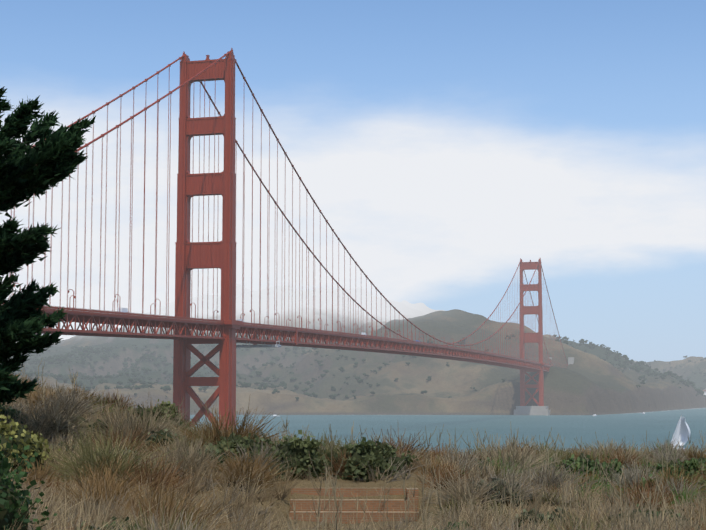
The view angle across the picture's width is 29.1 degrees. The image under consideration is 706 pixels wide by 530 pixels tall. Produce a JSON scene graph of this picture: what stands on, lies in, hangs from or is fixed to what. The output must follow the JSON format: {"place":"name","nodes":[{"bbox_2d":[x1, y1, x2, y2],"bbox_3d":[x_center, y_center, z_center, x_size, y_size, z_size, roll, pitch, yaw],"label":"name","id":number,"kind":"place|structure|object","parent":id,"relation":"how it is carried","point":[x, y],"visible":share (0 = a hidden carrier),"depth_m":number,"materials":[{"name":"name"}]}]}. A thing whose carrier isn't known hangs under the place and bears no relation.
{"place":"outdoors","nodes":[
{"label":"outdoors","id":0,"kind":"place"},
{"bbox_2d":[67,415,112,437],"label":"shrub","id":1,"kind":"object","parent":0,"point":[94,424],"depth_m":63.32,"materials":[{"name":"green plant"}]},
{"bbox_2d":[0,0,705,361],"label":"sky","id":2,"kind":"structure","parent":0,"point":[446,145],"materials":[{"name":"blue"}]},
{"bbox_2d":[8,284,705,414],"bbox_3d":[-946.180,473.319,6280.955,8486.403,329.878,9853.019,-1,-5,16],"label":"hills","id":3,"kind":"structure","parent":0,"point":[589,381],"depth_m":2335.97,"materials":[{"name":"green plant"}]},
{"bbox_2d":[11,334,705,400],"bbox_3d":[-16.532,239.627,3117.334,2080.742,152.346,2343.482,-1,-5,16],"label":"trees","id":4,"kind":"object","parent":3,"relation":"on","point":[144,383],"visible":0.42,"depth_m":2610.59,"materials":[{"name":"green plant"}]},
{"bbox_2d":[22,398,704,529],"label":"ground","id":5,"kind":"structure","parent":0,"point":[347,483],"depth_m":47.02,"materials":[{"name":"brown soil"}]},
{"bbox_2d":[0,406,26,423],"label":"shrub","id":6,"kind":"object","parent":5,"relation":"on","point":[11,410],"depth_m":60.21,"materials":[{"name":"green plant"}]},
{"bbox_2d":[0,435,56,529],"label":"shrub","id":7,"kind":"object","parent":5,"relation":"on","point":[5,471],"depth_m":18.94,"materials":[{"name":"green plant"}]},
{"bbox_2d":[0,409,60,478],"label":"shrub","id":8,"kind":"object","parent":5,"relation":"on","point":[35,437],"depth_m":45.02,"materials":[{"name":"green plant"}]},
{"bbox_2d":[0,86,95,405],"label":"cypress tree","id":9,"kind":"object","parent":5,"relation":"on","point":[22,321],"depth_m":52.15,"materials":[{"name":"green plant"}]},
{"bbox_2d":[48,441,84,455],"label":"shrub","id":10,"kind":"object","parent":5,"relation":"on","point":[73,447],"depth_m":53.80,"materials":[{"name":"green plant"}]},
{"bbox_2d":[77,516,140,529],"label":"shrub","id":11,"kind":"object","parent":5,"relation":"on","point":[126,519],"depth_m":26.81,"materials":[{"name":"green plant"}]},
{"bbox_2d":[84,447,145,462],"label":"shrub","id":12,"kind":"object","parent":5,"relation":"on","point":[120,454],"depth_m":50.05,"materials":[{"name":"green plant"}]},
{"bbox_2d":[126,399,184,429],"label":"shrub mound","id":13,"kind":"object","parent":5,"relation":"on","point":[165,405],"depth_m":78.96,"materials":[{"name":"green plant"}]},
{"bbox_2d":[134,429,207,449],"bbox_3d":[-7.466,7.934,56.378,3.943,2.256,3.515,-1,-5,16],"label":"green shrub","id":14,"kind":"object","parent":5,"relation":"on","point":[159,437],"depth_m":56.36,"materials":[{"name":"green plant"}]},
{"bbox_2d":[178,447,227,470],"bbox_3d":[-5.395,7.232,49.108,2.210,1.314,2.188,-1,-5,16],"label":"shrub","id":15,"kind":"object","parent":5,"relation":"on","point":[220,457],"depth_m":48.68,"materials":[{"name":"green plant"}]},
{"bbox_2d":[194,427,274,464],"bbox_3d":[-4.221,7.177,50.063,3.270,2.650,3.012,-1,-5,16],"label":"shrub","id":16,"kind":"object","parent":5,"relation":"on","point":[221,443],"depth_m":49.77,"materials":[{"name":"green plant"}]},
{"bbox_2d":[222,429,338,480],"bbox_3d":[-2.542,7.304,49.485,4.155,2.774,3.354,-1,-5,16],"label":"shrub","id":17,"kind":"object","parent":5,"relation":"on","point":[311,445],"depth_m":48.58,"materials":[{"name":"green plant"}]},
{"bbox_2d":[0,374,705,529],"bbox_3d":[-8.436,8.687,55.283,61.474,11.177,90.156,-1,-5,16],"label":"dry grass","id":18,"kind":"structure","parent":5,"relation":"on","point":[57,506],"depth_m":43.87,"materials":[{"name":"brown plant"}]},
{"bbox_2d":[1,372,705,529],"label":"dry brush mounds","id":19,"kind":"object","parent":5,"relation":"on","point":[143,429],"visible":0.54,"depth_m":48.01,"materials":[{"name":"brown plant"}]},
{"bbox_2d":[289,488,418,523],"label":"brick retaining wall","id":20,"kind":"structure","parent":5,"relation":"on","point":[348,505],"depth_m":46.64,"materials":[{"name":"brown brick"}]},
{"bbox_2d":[16,360,705,529],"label":"tall dry stalks","id":21,"kind":"object","parent":5,"relation":"on","point":[334,490],"visible":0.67,"depth_m":42.58,"materials":[{"name":"brown plant"}]},
{"bbox_2d":[319,436,419,481],"bbox_3d":[0.250,7.334,49.229,3.945,2.365,3.413,-1,-5,16],"label":"shrub","id":22,"kind":"object","parent":5,"relation":"on","point":[380,461],"depth_m":48.77,"materials":[{"name":"green plant"}]},
{"bbox_2d":[425,521,474,529],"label":"shrub","id":23,"kind":"object","parent":5,"relation":"on","point":[457,525],"depth_m":36.96,"materials":[{"name":"green plant"}]},
{"bbox_2d":[472,457,516,470],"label":"shrub","id":24,"kind":"object","parent":5,"relation":"on","point":[489,462],"depth_m":56.82,"materials":[{"name":"green plant"}]},
{"bbox_2d":[470,478,534,508],"bbox_3d":[5.089,7.833,46.279,2.466,1.273,2.285,-1,-5,16],"label":"shrub","id":25,"kind":"object","parent":5,"relation":"on","point":[496,493],"depth_m":45.66,"materials":[{"name":"plant"}]},
{"bbox_2d":[508,506,585,529],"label":"green shrub","id":26,"kind":"object","parent":5,"relation":"on","point":[528,515],"depth_m":38.89,"materials":[{"name":"green plant"}]},
{"bbox_2d":[532,452,623,484],"bbox_3d":[9.355,9.535,62.185,6.789,1.974,3.888,-1,-5,16],"label":"shrub","id":27,"kind":"object","parent":5,"relation":"on","point":[578,463],"depth_m":61.30,"materials":[{"name":"green plant"}]},
{"bbox_2d":[602,506,694,529],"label":"shrub","id":28,"kind":"object","parent":5,"relation":"on","point":[631,516],"depth_m":36.51,"materials":[{"name":"green plant"}]},
{"bbox_2d":[637,457,705,479],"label":"shrub","id":29,"kind":"object","parent":5,"relation":"on","point":[692,463],"depth_m":66.79,"materials":[{"name":"green plant"}]},
{"bbox_2d":[639,473,705,491],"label":"shrub","id":30,"kind":"object","parent":5,"relation":"on","point":[644,480],"depth_m":56.36,"materials":[{"name":"green plant"}]},
{"bbox_2d":[190,408,705,454],"bbox_3d":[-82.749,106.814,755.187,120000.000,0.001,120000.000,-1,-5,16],"label":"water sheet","id":31,"kind":"object","parent":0,"point":[634,427],"depth_m":1345.11,"materials":[{"name":"blue liquid"}]},
{"bbox_2d":[514,357,573,414],"bbox_3d":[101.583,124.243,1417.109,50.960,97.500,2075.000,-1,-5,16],"label":"bridge piers and pylons","id":32,"kind":"object","parent":31,"relation":"on","point":[531,410],"visible":0.15,"depth_m":1972.29,"materials":[{"name":"concrete"}]},
{"bbox_2d":[671,414,690,449],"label":"sailboat","id":33,"kind":"object","parent":31,"relation":"on","point":[682,432],"visible":0.62,"depth_m":833.18,"materials":[{"name":"white fabric"}]},
{"bbox_2d":[626,498,702,527],"bbox_3d":[8.284,7.359,37.600,3.115,1.702,2.348,-1,-5,16],"label":"shrub","id":34,"kind":"object","parent":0,"point":[669,511],"depth_m":37.42,"materials":[{"name":"green plant"}]},
{"bbox_3d":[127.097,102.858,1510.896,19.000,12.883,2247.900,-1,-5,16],"label":"bridge","id":35,"kind":"object","parent":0,"visible":0},
{"bbox_2d":[117,308,127,314],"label":"truck body","id":36,"kind":"object","parent":35,"relation":"on","point":[124,310],"visible":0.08,"depth_m":642.82,"materials":[{"name":"white paint"}]},
{"bbox_2d":[3,48,567,429],"bbox_3d":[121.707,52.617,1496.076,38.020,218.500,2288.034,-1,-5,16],"label":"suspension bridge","id":37,"kind":"structure","parent":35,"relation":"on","point":[198,255],"depth_m":765.64,"materials":[{"name":"red metal"}]},
{"bbox_2d":[1,304,506,356],"bbox_3d":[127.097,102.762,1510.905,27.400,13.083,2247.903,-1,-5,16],"label":"bridge sidewalks","id":38,"kind":"structure","parent":37,"relation":"on","point":[213,321],"depth_m":714.91,"materials":[{"name":"red metal"}]},
{"bbox_2d":[236,341,280,347],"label":"maintenance platform","id":39,"kind":"structure","parent":37,"relation":"on","point":[248,346],"depth_m":838.84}
]}

